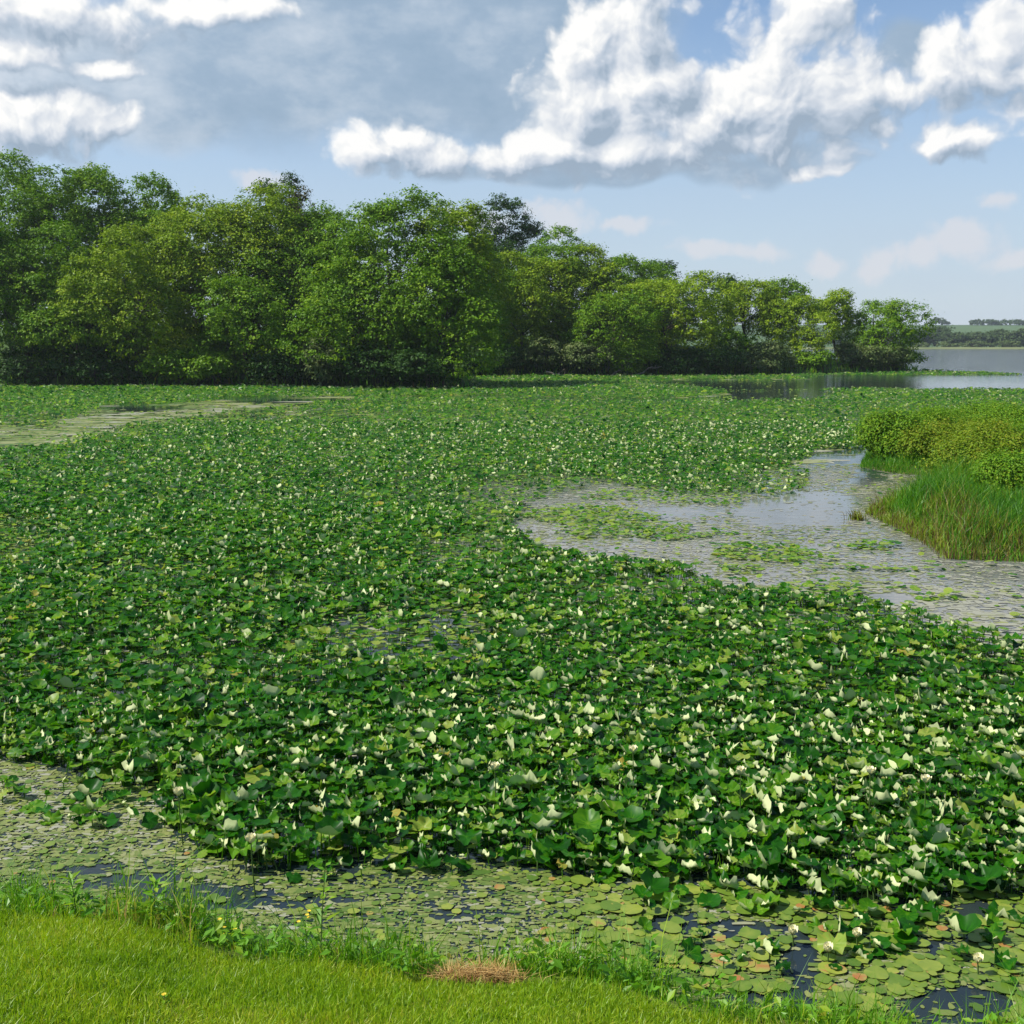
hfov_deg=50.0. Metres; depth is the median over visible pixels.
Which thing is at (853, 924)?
lotus leaf
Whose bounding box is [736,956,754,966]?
floating pad
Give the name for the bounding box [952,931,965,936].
floating pad
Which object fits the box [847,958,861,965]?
floating pad
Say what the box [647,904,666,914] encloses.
floating pad
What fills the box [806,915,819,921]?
floating pad
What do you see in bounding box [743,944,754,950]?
floating pad
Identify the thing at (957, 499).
reeds
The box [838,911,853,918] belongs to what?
floating pad
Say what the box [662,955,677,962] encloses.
floating pad
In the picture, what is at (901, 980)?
floating pad
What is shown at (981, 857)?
lotus leaf
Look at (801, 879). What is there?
lotus leaf
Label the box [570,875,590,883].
floating pad
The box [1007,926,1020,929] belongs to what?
floating pad
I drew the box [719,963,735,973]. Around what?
floating pad
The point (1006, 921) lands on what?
floating pad
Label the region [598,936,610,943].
floating pad
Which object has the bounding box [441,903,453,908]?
floating pad
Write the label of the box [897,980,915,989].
floating pad
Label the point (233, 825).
lotus leaf
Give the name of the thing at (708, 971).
floating pad
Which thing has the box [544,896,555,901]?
floating pad
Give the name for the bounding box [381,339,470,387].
shrub
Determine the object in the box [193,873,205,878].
floating pad
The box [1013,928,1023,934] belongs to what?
floating pad
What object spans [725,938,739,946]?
floating pad
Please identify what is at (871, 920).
floating pad
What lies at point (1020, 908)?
floating pad
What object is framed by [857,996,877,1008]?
floating pad
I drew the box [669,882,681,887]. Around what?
floating pad
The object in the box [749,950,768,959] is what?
floating pad
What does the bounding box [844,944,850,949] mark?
floating pad
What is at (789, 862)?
lotus leaf
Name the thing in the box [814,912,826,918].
floating pad
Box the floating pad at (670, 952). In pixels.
[658,948,680,960]
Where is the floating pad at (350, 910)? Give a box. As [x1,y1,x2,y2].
[348,908,359,913]
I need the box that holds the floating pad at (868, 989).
[863,986,874,992]
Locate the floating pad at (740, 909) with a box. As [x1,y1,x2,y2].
[735,905,751,913]
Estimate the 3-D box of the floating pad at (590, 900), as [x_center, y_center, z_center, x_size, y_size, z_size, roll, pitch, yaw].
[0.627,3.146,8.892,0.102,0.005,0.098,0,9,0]
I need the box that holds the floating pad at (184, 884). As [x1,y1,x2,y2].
[176,882,189,887]
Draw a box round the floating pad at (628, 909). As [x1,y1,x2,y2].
[620,904,642,913]
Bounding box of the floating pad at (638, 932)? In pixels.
[633,930,644,935]
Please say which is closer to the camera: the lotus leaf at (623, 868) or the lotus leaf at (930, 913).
the lotus leaf at (930, 913)
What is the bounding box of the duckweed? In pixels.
[0,374,1023,1023]
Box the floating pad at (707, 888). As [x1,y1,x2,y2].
[699,886,710,889]
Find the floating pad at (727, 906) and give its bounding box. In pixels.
[725,902,738,912]
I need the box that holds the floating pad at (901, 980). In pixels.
[886,973,910,986]
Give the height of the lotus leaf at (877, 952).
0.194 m
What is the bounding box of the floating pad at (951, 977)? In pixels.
[943,973,957,980]
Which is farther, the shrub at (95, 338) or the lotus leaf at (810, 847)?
the shrub at (95, 338)
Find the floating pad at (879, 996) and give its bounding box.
[867,991,881,999]
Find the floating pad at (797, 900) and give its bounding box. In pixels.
[786,897,802,904]
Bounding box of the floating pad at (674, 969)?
[666,967,680,972]
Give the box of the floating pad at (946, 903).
[939,900,951,905]
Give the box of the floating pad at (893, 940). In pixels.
[882,934,898,943]
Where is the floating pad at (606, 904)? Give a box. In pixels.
[600,900,621,910]
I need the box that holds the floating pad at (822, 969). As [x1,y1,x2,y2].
[819,967,830,973]
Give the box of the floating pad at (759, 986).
[746,979,767,991]
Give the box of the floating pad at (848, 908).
[834,900,853,910]
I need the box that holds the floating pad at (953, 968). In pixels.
[944,963,960,972]
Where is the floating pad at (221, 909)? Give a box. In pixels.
[213,908,225,913]
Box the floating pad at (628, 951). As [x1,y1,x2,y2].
[622,946,638,954]
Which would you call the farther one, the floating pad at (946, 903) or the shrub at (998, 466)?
the shrub at (998, 466)
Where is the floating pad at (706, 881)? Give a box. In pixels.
[703,879,717,886]
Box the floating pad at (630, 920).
[623,917,634,923]
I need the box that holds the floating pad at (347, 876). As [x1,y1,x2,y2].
[342,873,353,878]
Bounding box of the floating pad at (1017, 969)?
[998,964,1021,972]
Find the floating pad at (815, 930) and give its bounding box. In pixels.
[805,926,821,934]
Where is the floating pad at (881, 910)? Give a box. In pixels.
[865,906,886,914]
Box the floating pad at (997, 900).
[988,898,1004,905]
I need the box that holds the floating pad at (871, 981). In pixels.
[867,978,878,984]
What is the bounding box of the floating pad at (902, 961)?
[896,957,912,966]
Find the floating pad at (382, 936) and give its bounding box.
[377,933,389,939]
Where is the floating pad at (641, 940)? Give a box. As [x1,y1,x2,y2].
[639,936,655,944]
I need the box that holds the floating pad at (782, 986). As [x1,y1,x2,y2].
[777,982,791,989]
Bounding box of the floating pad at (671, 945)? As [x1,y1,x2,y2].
[656,939,674,950]
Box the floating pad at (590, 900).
[583,897,595,903]
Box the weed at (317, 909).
[302,858,339,952]
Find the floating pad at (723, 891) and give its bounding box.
[715,887,734,895]
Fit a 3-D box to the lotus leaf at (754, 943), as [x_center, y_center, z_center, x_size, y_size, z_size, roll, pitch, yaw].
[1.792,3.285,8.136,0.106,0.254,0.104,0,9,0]
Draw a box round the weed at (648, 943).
[634,933,666,981]
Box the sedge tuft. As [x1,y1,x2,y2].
[844,508,868,520]
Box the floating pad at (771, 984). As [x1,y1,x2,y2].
[768,981,777,988]
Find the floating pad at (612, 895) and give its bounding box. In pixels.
[607,893,621,897]
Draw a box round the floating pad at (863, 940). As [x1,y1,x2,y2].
[857,937,869,943]
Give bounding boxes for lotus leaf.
[198,827,226,845]
[203,843,224,852]
[216,818,244,830]
[219,836,236,856]
[227,839,255,871]
[248,842,267,864]
[258,830,278,848]
[262,846,277,870]
[263,852,283,870]
[284,872,301,882]
[307,858,322,879]
[315,816,343,855]
[316,833,334,849]
[322,802,342,816]
[336,854,352,866]
[348,815,373,834]
[389,862,404,872]
[410,849,441,868]
[451,823,481,859]
[451,855,470,871]
[481,816,505,842]
[503,847,525,862]
[511,826,532,851]
[527,826,544,834]
[528,813,555,835]
[531,841,549,872]
[533,852,553,867]
[542,808,572,829]
[542,836,570,868]
[548,850,568,859]
[559,859,575,873]
[561,849,576,874]
[571,828,593,851]
[573,807,601,832]
[578,850,597,868]
[590,871,605,883]
[592,841,620,864]
[593,831,609,844]
[593,860,613,874]
[597,849,620,864]
[599,800,624,819]
[609,831,620,851]
[613,862,646,876]
[615,847,633,864]
[618,805,643,821]
[620,838,642,854]
[621,831,639,850]
[626,827,656,841]
[628,855,643,880]
[632,885,652,900]
[638,844,653,867]
[638,916,652,930]
[640,868,669,893]
[641,939,655,956]
[642,849,670,872]
[648,898,656,909]
[653,871,671,884]
[654,841,678,855]
[662,891,679,909]
[668,842,692,863]
[668,863,688,882]
[671,871,689,879]
[672,888,686,898]
[674,884,688,893]
[676,838,703,860]
[681,859,700,880]
[681,936,702,961]
[694,852,714,873]
[695,928,705,943]
[697,892,721,906]
[702,827,722,853]
[704,862,722,874]
[707,869,730,887]
[708,838,731,863]
[714,820,733,839]
[715,946,730,952]
[718,955,729,968]
[719,824,747,838]
[719,876,739,890]
[721,863,737,873]
[727,863,739,871]
[728,846,748,871]
[729,834,744,853]
[731,887,748,899]
[736,854,750,879]
[736,856,757,873]
[737,897,753,909]
[737,951,746,960]
[744,866,774,883]
[746,817,773,843]
[747,939,760,952]
[748,857,766,884]
[749,891,779,904]
[752,904,768,914]
[756,845,780,865]
[756,874,772,889]
[758,900,770,912]
[759,827,786,848]
[759,844,779,852]
[760,876,776,892]
[763,834,785,851]
[763,937,779,954]
[764,896,778,905]
[767,863,778,884]
[767,938,780,949]
[772,874,789,888]
[773,888,785,893]
[774,959,790,970]
[777,853,786,870]
[780,862,793,871]
[782,872,792,889]
[785,850,807,868]
[786,880,794,891]
[787,845,802,858]
[790,847,795,869]
[791,863,803,881]
[792,906,809,915]
[794,855,818,869]
[797,845,808,852]
[798,876,814,894]
[799,832,829,851]
[801,868,817,894]
[803,832,823,853]
[805,876,832,896]
[805,895,813,903]
[806,916,826,931]
[810,863,824,872]
[813,895,833,907]
[814,823,839,841]
[816,932,846,954]
[821,867,851,891]
[823,923,833,931]
[828,963,841,969]
[829,863,853,899]
[830,874,842,900]
[832,900,847,909]
[836,859,846,869]
[838,881,856,898]
[838,884,858,896]
[838,913,862,936]
[844,845,863,859]
[846,897,863,911]
[848,918,865,927]
[852,868,863,879]
[852,880,869,893]
[852,943,873,961]
[853,909,869,923]
[858,873,877,897]
[858,883,870,898]
[859,857,874,871]
[859,897,878,915]
[860,865,881,872]
[863,868,882,900]
[864,849,879,857]
[867,869,882,898]
[870,922,884,931]
[870,935,890,947]
[870,936,903,955]
[871,844,900,858]
[871,863,904,888]
[871,947,883,958]
[874,877,896,893]
[877,832,895,846]
[879,857,891,871]
[879,894,898,908]
[880,883,898,904]
[882,858,893,871]
[884,875,904,895]
[887,919,911,935]
[889,854,906,869]
[889,942,905,950]
[891,817,919,833]
[891,910,926,921]
[892,865,928,898]
[892,931,916,943]
[894,852,911,860]
[894,862,909,872]
[895,863,924,890]
[896,903,918,920]
[896,917,919,933]
[897,868,907,893]
[898,887,917,901]
[900,866,928,893]
[901,903,910,910]
[908,879,916,899]
[909,845,924,852]
[909,851,931,861]
[909,898,933,910]
[909,902,938,920]
[912,860,932,873]
[914,832,926,843]
[918,886,940,901]
[919,856,938,874]
[923,823,951,843]
[923,862,941,890]
[923,874,939,888]
[924,842,941,862]
[930,838,959,850]
[930,885,943,891]
[932,883,945,892]
[935,846,949,866]
[935,906,944,922]
[940,855,961,866]
[940,857,958,869]
[940,868,959,892]
[945,855,960,868]
[947,882,969,895]
[947,913,981,938]
[948,878,963,897]
[949,943,968,956]
[950,849,968,870]
[953,855,966,872]
[958,866,970,874]
[958,874,987,892]
[959,835,980,851]
[960,826,985,848]
[960,845,989,863]
[960,851,976,867]
[961,858,977,870]
[965,863,1002,892]
[967,848,992,869]
[979,900,1016,918]
[979,922,1005,941]
[985,878,1005,894]
[985,912,1002,926]
[987,835,1003,848]
[989,861,1007,875]
[991,876,1008,886]
[993,947,1016,969]
[999,848,1017,855]
[999,872,1016,893]
[1001,851,1023,880]
[1001,874,1008,879]
[1003,837,1023,871]
[1008,914,1023,921]
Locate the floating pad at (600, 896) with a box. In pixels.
[591,892,605,899]
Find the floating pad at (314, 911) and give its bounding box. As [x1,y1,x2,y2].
[310,908,321,913]
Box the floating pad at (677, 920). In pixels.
[670,916,684,923]
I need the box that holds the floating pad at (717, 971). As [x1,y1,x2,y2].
[709,967,720,975]
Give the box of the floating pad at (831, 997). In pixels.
[828,996,841,1003]
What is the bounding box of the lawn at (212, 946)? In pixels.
[0,907,817,1023]
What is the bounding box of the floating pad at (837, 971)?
[825,964,846,973]
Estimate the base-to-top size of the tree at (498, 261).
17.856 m
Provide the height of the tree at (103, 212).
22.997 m
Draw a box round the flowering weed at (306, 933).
[297,910,322,953]
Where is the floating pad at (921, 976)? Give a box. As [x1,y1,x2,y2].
[904,967,929,980]
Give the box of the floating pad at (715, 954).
[710,952,722,957]
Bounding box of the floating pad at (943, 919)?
[939,915,948,922]
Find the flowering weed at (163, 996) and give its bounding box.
[160,993,169,1002]
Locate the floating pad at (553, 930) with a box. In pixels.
[545,927,555,933]
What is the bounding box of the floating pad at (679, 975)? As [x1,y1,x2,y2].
[674,974,688,980]
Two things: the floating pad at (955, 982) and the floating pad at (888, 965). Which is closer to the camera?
the floating pad at (955, 982)
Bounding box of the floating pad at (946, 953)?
[941,949,957,957]
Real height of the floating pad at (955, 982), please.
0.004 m
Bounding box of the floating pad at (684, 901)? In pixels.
[679,898,691,904]
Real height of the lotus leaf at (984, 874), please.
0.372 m
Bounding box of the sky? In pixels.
[0,0,1023,324]
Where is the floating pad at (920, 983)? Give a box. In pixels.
[913,980,927,986]
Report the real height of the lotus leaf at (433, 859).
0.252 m
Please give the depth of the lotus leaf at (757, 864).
9.15 m
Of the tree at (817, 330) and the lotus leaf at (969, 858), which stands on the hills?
the tree at (817, 330)
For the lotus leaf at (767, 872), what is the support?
on the water
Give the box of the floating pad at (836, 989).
[831,985,843,991]
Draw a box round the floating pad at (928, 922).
[924,919,936,924]
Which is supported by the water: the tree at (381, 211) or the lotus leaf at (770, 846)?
the lotus leaf at (770, 846)
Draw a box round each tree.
[0,146,77,349]
[0,163,141,355]
[0,205,44,332]
[0,217,104,372]
[3,275,153,377]
[33,160,175,313]
[39,218,211,374]
[91,169,209,344]
[126,189,283,355]
[176,179,328,362]
[183,273,317,377]
[224,209,360,356]
[251,169,311,281]
[273,275,434,380]
[274,185,340,306]
[279,199,395,346]
[299,182,480,359]
[379,247,520,384]
[401,198,520,374]
[429,233,526,350]
[467,192,551,319]
[489,247,580,358]
[506,222,610,355]
[530,240,639,344]
[551,287,672,367]
[573,251,678,356]
[606,270,747,359]
[636,258,686,328]
[673,272,750,348]
[713,276,796,337]
[753,274,823,342]
[753,292,841,355]
[801,327,837,345]
[803,287,860,360]
[830,298,939,359]
[831,328,854,346]
[897,326,932,345]
[909,326,943,346]
[930,325,955,344]
[933,317,945,323]
[940,331,964,344]
[950,332,978,344]
[966,330,997,346]
[968,319,983,324]
[979,319,997,324]
[983,329,1006,346]
[989,331,1022,346]
[991,320,1002,324]
[999,327,1023,346]
[1000,319,1012,324]
[1009,319,1023,324]
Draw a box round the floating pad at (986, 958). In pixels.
[973,951,992,961]
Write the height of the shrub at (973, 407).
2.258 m
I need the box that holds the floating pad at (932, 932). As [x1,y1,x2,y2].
[927,929,942,937]
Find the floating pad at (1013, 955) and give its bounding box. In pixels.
[998,949,1015,957]
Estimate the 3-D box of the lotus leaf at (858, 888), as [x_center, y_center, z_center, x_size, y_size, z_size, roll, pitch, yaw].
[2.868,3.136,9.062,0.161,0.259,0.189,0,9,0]
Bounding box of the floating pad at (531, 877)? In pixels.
[526,875,537,880]
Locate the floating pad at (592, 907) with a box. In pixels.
[582,902,601,911]
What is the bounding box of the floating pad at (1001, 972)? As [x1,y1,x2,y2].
[997,969,1009,975]
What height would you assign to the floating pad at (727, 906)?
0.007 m
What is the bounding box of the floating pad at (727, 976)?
[720,972,733,978]
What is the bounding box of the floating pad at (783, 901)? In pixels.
[779,897,788,904]
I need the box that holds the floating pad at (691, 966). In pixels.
[688,964,699,970]
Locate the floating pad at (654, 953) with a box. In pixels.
[636,950,655,961]
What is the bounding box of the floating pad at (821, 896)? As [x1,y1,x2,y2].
[818,894,829,899]
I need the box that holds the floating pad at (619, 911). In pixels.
[608,903,622,912]
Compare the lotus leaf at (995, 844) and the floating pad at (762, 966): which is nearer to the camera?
the floating pad at (762, 966)
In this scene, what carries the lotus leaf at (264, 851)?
on the water
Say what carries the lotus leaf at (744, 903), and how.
on the water
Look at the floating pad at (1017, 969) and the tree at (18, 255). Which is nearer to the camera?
the floating pad at (1017, 969)
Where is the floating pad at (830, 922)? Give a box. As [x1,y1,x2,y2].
[826,920,845,928]
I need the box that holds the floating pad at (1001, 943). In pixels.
[998,941,1011,947]
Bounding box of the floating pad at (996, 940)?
[984,937,999,942]
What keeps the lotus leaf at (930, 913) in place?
on the water
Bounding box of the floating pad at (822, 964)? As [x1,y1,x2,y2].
[818,962,838,974]
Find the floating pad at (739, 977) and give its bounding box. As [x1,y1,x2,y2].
[733,974,744,980]
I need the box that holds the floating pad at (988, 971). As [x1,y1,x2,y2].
[982,967,997,975]
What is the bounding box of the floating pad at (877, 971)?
[863,965,888,978]
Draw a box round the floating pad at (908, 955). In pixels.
[901,951,926,963]
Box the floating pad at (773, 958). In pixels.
[769,955,779,960]
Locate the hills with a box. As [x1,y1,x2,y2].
[0,325,1023,346]
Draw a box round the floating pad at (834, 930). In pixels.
[821,922,837,932]
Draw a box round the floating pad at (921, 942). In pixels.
[913,938,930,946]
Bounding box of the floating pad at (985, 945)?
[978,942,991,948]
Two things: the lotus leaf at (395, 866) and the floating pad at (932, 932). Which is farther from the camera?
the lotus leaf at (395, 866)
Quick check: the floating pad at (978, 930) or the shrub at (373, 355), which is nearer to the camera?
the floating pad at (978, 930)
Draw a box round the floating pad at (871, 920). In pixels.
[865,918,875,923]
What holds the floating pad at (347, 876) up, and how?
on the water
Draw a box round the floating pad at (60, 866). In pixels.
[51,864,63,868]
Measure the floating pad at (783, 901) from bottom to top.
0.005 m
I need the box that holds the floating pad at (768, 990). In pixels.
[755,984,772,994]
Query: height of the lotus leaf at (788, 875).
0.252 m
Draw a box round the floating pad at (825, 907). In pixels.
[812,901,833,909]
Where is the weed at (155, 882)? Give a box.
[130,874,176,920]
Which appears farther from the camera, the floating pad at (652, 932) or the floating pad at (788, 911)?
the floating pad at (788, 911)
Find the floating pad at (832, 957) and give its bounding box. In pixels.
[822,953,837,960]
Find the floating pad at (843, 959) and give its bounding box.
[836,957,847,964]
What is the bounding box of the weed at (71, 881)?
[55,870,91,916]
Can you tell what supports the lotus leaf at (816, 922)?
on the water
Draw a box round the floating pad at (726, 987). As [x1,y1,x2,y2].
[722,985,731,991]
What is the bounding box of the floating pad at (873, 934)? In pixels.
[869,932,885,939]
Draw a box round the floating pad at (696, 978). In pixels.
[689,977,701,984]
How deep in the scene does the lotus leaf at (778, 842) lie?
9.52 m
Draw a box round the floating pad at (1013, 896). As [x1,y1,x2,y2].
[1007,894,1019,899]
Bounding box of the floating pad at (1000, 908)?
[995,906,1015,914]
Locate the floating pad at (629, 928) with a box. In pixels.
[618,924,633,933]
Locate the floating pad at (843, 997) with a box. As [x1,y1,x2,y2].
[836,990,862,1004]
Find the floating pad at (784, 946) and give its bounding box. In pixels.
[779,942,790,950]
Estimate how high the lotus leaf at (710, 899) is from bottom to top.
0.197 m
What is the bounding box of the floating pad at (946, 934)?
[937,931,950,937]
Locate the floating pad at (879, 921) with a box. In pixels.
[872,918,883,924]
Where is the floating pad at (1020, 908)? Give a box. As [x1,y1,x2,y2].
[1015,905,1023,911]
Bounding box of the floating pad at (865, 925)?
[859,922,874,928]
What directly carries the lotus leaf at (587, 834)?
on the water
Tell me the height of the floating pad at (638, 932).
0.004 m
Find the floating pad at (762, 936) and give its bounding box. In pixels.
[758,935,768,938]
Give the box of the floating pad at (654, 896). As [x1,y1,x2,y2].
[644,892,662,900]
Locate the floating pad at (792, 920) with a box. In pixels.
[786,916,799,922]
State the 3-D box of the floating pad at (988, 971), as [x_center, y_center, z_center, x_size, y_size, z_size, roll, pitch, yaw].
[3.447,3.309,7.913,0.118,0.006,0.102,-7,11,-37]
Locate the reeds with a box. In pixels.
[856,440,1023,561]
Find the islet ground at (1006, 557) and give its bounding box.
[863,410,1023,560]
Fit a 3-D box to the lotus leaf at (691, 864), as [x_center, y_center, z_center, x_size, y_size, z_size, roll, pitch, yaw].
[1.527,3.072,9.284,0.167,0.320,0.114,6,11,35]
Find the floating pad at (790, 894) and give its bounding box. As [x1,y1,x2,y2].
[784,891,797,896]
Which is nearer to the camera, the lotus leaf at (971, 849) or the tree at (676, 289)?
the lotus leaf at (971, 849)
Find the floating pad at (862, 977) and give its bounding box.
[852,973,866,980]
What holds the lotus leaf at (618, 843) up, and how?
on the water
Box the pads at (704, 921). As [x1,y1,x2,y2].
[0,763,1023,1023]
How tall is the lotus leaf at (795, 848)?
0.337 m
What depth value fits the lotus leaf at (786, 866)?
9.32 m
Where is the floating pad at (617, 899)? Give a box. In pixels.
[608,897,621,902]
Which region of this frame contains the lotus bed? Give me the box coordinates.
[0,368,1023,983]
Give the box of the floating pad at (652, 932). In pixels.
[649,929,664,935]
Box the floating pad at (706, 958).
[701,954,712,962]
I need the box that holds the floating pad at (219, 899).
[213,896,225,901]
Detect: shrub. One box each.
[0,342,79,382]
[7,327,108,362]
[39,344,148,382]
[43,320,133,361]
[48,327,144,358]
[129,344,220,383]
[152,318,186,348]
[173,317,228,354]
[174,350,243,384]
[185,312,262,364]
[244,345,317,383]
[297,335,356,384]
[324,343,411,385]
[373,313,417,351]
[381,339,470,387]
[457,351,509,373]
[465,343,537,368]
[478,322,530,357]
[502,330,585,370]
[526,329,583,348]
[528,313,579,345]
[548,342,617,372]
[594,339,665,372]
[635,317,681,353]
[636,346,708,372]
[683,343,748,371]
[702,327,762,367]
[721,340,791,371]
[751,343,801,369]
[788,347,838,367]
[832,339,888,367]
[843,393,936,459]
[850,338,914,367]
[878,349,931,367]
[882,399,963,425]
[886,406,993,461]
[914,342,927,346]
[915,424,1016,476]
[917,396,984,423]
[936,341,953,346]
[939,403,1023,458]
[947,390,1023,417]
[953,342,964,346]
[953,407,1022,431]
[962,339,986,346]
[964,438,1023,494]
[971,394,1023,424]
[989,339,1010,346]
[1002,412,1023,438]
[1003,338,1021,346]
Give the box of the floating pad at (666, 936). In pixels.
[664,934,681,943]
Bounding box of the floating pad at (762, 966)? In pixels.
[748,960,769,971]
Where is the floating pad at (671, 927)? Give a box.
[660,921,681,932]
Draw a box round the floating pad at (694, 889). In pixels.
[685,885,699,893]
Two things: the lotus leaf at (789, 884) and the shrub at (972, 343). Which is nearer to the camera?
the lotus leaf at (789, 884)
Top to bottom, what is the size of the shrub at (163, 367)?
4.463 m
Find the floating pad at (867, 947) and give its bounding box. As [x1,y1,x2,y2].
[850,940,873,951]
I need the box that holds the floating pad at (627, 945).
[621,942,630,947]
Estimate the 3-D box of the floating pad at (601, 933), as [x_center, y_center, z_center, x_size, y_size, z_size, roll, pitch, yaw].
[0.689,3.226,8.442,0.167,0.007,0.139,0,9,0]
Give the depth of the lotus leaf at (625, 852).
9.51 m
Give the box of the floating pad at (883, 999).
[879,996,892,1004]
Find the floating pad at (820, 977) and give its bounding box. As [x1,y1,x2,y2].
[814,973,832,983]
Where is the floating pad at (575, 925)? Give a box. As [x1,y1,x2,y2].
[567,922,579,928]
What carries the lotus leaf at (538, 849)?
on the water
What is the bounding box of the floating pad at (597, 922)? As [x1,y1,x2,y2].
[591,918,605,926]
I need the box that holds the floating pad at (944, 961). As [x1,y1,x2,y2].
[939,958,953,965]
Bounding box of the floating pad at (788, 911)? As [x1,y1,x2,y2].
[782,909,794,914]
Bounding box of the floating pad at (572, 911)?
[568,909,580,914]
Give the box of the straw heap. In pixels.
[396,950,565,986]
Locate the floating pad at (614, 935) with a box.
[606,931,623,940]
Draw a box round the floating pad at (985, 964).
[971,958,990,967]
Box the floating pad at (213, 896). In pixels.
[207,893,218,899]
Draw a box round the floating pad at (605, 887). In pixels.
[600,884,610,889]
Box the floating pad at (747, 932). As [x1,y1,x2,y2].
[738,926,760,938]
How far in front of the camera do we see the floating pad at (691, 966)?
7.94 m
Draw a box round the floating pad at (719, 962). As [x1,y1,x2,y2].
[715,957,732,965]
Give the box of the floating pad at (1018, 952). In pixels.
[1012,948,1023,957]
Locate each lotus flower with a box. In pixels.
[173,786,183,844]
[244,833,255,897]
[490,761,499,803]
[629,745,637,789]
[737,765,745,807]
[788,925,797,946]
[823,941,832,961]
[852,927,861,944]
[866,766,875,812]
[921,774,931,806]
[973,952,983,974]
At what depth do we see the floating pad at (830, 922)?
8.54 m
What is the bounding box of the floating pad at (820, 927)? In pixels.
[818,925,828,931]
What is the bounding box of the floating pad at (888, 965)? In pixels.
[885,962,898,968]
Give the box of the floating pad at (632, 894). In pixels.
[627,892,638,897]
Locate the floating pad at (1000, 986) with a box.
[992,981,1015,993]
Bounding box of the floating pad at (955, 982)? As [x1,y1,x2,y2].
[945,979,959,984]
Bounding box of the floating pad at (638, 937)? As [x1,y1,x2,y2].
[630,933,640,941]
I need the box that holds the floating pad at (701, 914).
[697,911,706,917]
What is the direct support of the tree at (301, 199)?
on the headland
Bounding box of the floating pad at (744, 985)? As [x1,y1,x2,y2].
[732,980,751,990]
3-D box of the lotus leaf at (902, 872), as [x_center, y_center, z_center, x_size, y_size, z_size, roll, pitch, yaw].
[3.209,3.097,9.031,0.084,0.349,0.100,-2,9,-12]
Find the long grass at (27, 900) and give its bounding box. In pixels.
[0,789,1023,1023]
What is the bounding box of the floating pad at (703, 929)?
[693,928,707,935]
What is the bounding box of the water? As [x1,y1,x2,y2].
[0,349,1023,1023]
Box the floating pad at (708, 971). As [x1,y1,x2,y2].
[700,967,715,975]
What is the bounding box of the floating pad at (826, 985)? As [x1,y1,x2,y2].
[814,979,832,988]
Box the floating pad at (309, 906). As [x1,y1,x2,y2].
[305,903,317,909]
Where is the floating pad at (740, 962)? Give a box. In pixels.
[736,959,748,966]
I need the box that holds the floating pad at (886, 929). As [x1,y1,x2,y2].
[881,922,893,932]
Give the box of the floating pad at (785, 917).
[780,914,791,919]
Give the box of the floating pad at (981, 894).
[973,889,993,898]
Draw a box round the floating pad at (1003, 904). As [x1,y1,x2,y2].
[998,903,1011,907]
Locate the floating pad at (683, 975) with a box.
[667,973,688,985]
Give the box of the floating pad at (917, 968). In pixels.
[907,963,922,971]
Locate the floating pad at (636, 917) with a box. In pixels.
[631,915,640,921]
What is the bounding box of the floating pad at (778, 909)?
[774,904,795,914]
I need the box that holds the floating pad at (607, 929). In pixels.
[603,926,613,932]
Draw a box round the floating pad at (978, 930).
[973,928,985,936]
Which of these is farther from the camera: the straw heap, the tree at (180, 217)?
the tree at (180, 217)
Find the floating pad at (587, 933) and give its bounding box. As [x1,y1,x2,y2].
[580,931,594,937]
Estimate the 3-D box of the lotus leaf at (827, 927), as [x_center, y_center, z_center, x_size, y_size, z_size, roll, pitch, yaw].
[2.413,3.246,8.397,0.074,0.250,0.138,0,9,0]
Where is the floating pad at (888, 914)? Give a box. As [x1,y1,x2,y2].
[884,910,894,919]
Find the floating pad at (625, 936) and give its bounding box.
[623,933,636,940]
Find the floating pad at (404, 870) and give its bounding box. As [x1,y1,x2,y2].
[400,868,410,872]
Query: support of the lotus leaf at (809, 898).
on the water
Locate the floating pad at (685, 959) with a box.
[678,955,695,965]
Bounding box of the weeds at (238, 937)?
[0,879,1023,1023]
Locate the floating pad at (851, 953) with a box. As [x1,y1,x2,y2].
[848,949,866,957]
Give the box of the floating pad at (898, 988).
[887,983,905,994]
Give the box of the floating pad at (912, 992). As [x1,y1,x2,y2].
[906,988,921,995]
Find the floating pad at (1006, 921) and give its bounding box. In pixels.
[1003,918,1019,926]
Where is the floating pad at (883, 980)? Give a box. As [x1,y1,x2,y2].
[875,970,895,981]
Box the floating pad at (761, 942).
[756,939,763,945]
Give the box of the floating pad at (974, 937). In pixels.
[968,932,985,941]
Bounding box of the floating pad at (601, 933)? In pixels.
[591,927,611,936]
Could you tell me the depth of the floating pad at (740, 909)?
8.72 m
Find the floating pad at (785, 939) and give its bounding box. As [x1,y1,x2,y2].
[776,935,791,943]
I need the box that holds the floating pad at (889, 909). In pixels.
[883,906,891,911]
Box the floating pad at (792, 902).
[788,901,796,906]
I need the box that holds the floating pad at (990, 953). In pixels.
[983,951,994,956]
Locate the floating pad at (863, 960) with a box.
[855,957,868,962]
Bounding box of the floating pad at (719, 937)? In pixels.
[713,933,725,940]
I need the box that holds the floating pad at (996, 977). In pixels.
[985,968,1008,980]
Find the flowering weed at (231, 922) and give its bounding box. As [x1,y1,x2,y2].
[218,918,239,948]
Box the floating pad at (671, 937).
[669,933,682,939]
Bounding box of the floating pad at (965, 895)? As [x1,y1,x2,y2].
[958,892,973,897]
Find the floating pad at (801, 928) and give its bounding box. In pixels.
[798,925,812,932]
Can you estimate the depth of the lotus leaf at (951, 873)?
9.04 m
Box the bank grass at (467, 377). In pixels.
[0,357,923,387]
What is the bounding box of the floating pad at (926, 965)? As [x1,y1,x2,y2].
[917,960,942,970]
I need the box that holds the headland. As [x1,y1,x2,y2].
[0,329,910,388]
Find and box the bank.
[752,347,1023,348]

